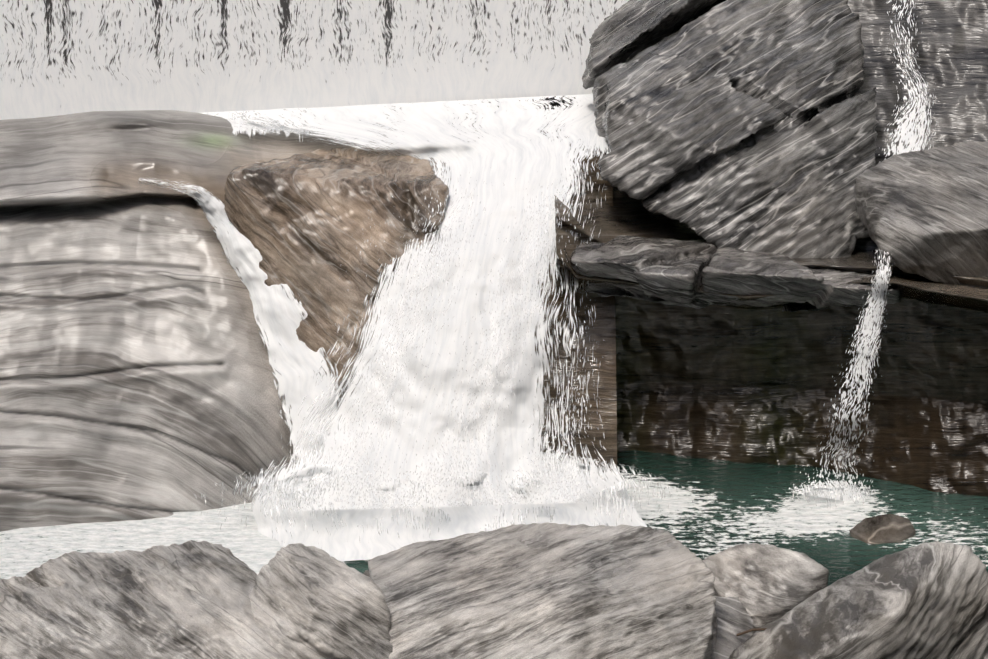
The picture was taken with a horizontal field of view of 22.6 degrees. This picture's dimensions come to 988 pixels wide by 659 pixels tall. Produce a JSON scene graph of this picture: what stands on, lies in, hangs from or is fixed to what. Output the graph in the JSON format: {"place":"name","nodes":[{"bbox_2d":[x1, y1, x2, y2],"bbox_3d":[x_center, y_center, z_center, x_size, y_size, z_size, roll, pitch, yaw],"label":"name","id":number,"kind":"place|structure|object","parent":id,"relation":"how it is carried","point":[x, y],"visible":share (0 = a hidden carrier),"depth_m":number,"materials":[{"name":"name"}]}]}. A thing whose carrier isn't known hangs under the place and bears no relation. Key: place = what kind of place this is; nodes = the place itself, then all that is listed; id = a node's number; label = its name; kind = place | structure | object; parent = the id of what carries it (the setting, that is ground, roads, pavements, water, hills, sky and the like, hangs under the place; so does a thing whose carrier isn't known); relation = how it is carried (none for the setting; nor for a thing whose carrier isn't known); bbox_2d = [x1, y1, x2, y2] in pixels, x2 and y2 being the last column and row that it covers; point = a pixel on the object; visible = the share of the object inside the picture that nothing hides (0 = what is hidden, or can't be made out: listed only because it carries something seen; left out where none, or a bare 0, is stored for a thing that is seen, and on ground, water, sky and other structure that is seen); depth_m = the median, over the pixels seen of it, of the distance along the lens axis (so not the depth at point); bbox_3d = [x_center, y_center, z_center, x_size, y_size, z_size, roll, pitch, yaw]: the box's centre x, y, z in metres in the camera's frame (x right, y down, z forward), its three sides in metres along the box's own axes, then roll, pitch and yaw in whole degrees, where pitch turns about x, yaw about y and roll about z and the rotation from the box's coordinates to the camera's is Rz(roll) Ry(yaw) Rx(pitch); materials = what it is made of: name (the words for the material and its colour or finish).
{"place":"outdoors","nodes":[
{"label":"outdoors","id":0,"kind":"place"},
{"bbox_2d":[0,110,477,531],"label":"rock slab","id":1,"kind":"object","parent":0,"point":[136,377],"visible":0.46,"depth_m":25.04,"materials":[{"name":"grey stone"}]},
{"bbox_2d":[138,178,344,466],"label":"side channel water","id":2,"kind":"structure","parent":1,"relation":"on","point":[295,363],"depth_m":25.09,"materials":[{"name":"white liquid"}]},
{"bbox_2d":[202,103,398,141],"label":"water","id":3,"kind":"structure","parent":1,"relation":"on","point":[238,122],"depth_m":27.18,"materials":[{"name":"white liquid"}]},
{"bbox_2d":[224,147,448,392],"bbox_3d":[-1.647,-0.679,26.446,2.339,2.605,3.484,0,20,-1],"label":"boulder","id":4,"kind":"object","parent":1,"relation":"on","point":[301,217],"visible":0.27,"depth_m":25.19,"materials":[{"name":"brown stone"}]},
{"bbox_2d":[489,96,577,127],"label":"weir wall","id":5,"kind":"structure","parent":1,"relation":"on","point":[555,104],"depth_m":28.81,"materials":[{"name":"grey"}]},
{"bbox_2d":[0,0,628,119],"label":"waterfall","id":6,"kind":"structure","parent":5,"relation":"attached to","point":[61,57],"depth_m":27.62,"materials":[{"name":"white liquid"}]},
{"bbox_2d":[207,94,646,560],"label":"waterfall","id":7,"kind":"structure","parent":0,"point":[508,156],"depth_m":24.65,"materials":[{"name":"white liquid"}]},
{"bbox_2d":[0,450,987,585],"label":"pool water","id":8,"kind":"structure","parent":0,"point":[733,504],"depth_m":24.53,"materials":[{"name":"liquid"}]},
{"bbox_2d":[0,540,283,658],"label":"boulder","id":9,"kind":"object","parent":8,"relation":"in","point":[189,599],"visible":0.88,"depth_m":20.04,"materials":[{"name":"grey stone"}]},
{"bbox_2d":[249,543,392,658],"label":"boulder","id":10,"kind":"object","parent":8,"relation":"in","point":[310,602],"visible":0.83,"depth_m":20.11,"materials":[{"name":"grey stone"}]},
{"bbox_2d":[363,570,369,576],"bbox_3d":[-0.802,2.688,21.409,0.767,1.312,1.457,0,20,-1],"label":"gap boulder","id":11,"kind":"object","parent":8,"relation":"in","point":[366,573],"depth_m":21.30,"materials":[{"name":"grey stone"}]},
{"bbox_2d":[194,452,692,543],"bbox_3d":[-0.512,1.618,24.655,6.084,0.898,3.207,0,20,-1],"label":"splash","id":12,"kind":"object","parent":8,"relation":"in","point":[319,468],"visible":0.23,"depth_m":24.18,"materials":[{"name":"white liquid"}]},
{"bbox_2d":[273,172,619,510],"bbox_3d":[-0.517,0.008,24.733,4.047,2.966,3.444,0,20,-1],"label":"waterfall spray","id":13,"kind":"object","parent":12,"relation":"on","point":[450,492],"visible":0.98,"depth_m":23.86,"materials":[{"name":"white liquid"}]},
{"bbox_2d":[365,522,717,658],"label":"boulder","id":14,"kind":"object","parent":8,"relation":"in","point":[546,590],"visible":0.96,"depth_m":20.50,"materials":[{"name":"grey stone"}]},
{"bbox_2d":[711,596,753,658],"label":"rock","id":15,"kind":"object","parent":8,"relation":"in","point":[734,618],"visible":0.4,"depth_m":21.18,"materials":[{"name":"grey stone"}]},
{"bbox_2d":[703,543,828,633],"bbox_3d":[2.384,2.557,21.954,1.119,1.312,1.260,0,20,-1],"label":"boulder","id":16,"kind":"object","parent":8,"relation":"in","point":[766,583],"visible":0.56,"depth_m":21.65,"materials":[{"name":"grey stone"}]},
{"bbox_2d":[791,481,874,505],"bbox_3d":[3.444,1.694,25.053,1.477,0.423,1.322,0,20,-1],"label":"water splash","id":17,"kind":"object","parent":8,"relation":"on","point":[815,489],"visible":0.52,"depth_m":24.89,"materials":[{"name":"white liquid"}]},
{"bbox_2d":[728,541,987,658],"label":"boulder","id":18,"kind":"object","parent":8,"relation":"in","point":[929,600],"visible":1,"depth_m":20.35,"materials":[{"name":"grey stone"}]},
{"bbox_2d":[736,628,766,635],"bbox_3d":[2.282,2.494,20.557,0.549,0.079,0.036,-4,20,-10],"label":"twig driftwood","id":19,"kind":"object","parent":18,"relation":"on","point":[750,630],"visible":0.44,"depth_m":20.52,"materials":[{"name":"brown wood"}]},
{"bbox_2d":[849,514,915,543],"bbox_3d":[3.811,2.357,24.367,0.660,0.951,0.710,0,20,-1],"label":"pool rock","id":20,"kind":"object","parent":8,"relation":"in","point":[885,528],"visible":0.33,"depth_m":24.21,"materials":[{"name":"stone"}]},
{"bbox_2d":[534,138,616,471],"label":"rock wall","id":21,"kind":"structure","parent":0,"point":[602,327],"depth_m":25.56,"materials":[{"name":"stone"}]},
{"bbox_2d":[554,166,987,496],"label":"rock wall","id":22,"kind":"structure","parent":0,"point":[740,384],"depth_m":25.72,"materials":[{"name":"black stone"}]},
{"bbox_2d":[582,0,877,257],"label":"rock block","id":23,"kind":"object","parent":22,"relation":"on","point":[748,125],"visible":1,"depth_m":25.97,"materials":[{"name":"grey stone"}]},
{"bbox_2d":[570,235,900,311],"bbox_3d":[2.431,-0.483,25.562,3.545,0.969,1.971,3,20,9],"label":"ledge rock","id":24,"kind":"object","parent":22,"relation":"on","point":[672,272],"visible":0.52,"depth_m":24.89,"materials":[{"name":"grey stone"}]},
{"bbox_2d":[854,141,987,284],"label":"boulder","id":25,"kind":"object","parent":22,"relation":"on","point":[923,213],"visible":0.96,"depth_m":24.61,"materials":[{"name":"grey stone"}]},
{"bbox_2d":[789,0,936,500],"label":"waterfall","id":26,"kind":"structure","parent":0,"point":[910,138],"depth_m":24.93,"materials":[{"name":"white liquid"}]},
{"bbox_2d":[847,0,987,249],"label":"rock face","id":27,"kind":"object","parent":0,"point":[949,43],"visible":0.27,"depth_m":27.40}
]}

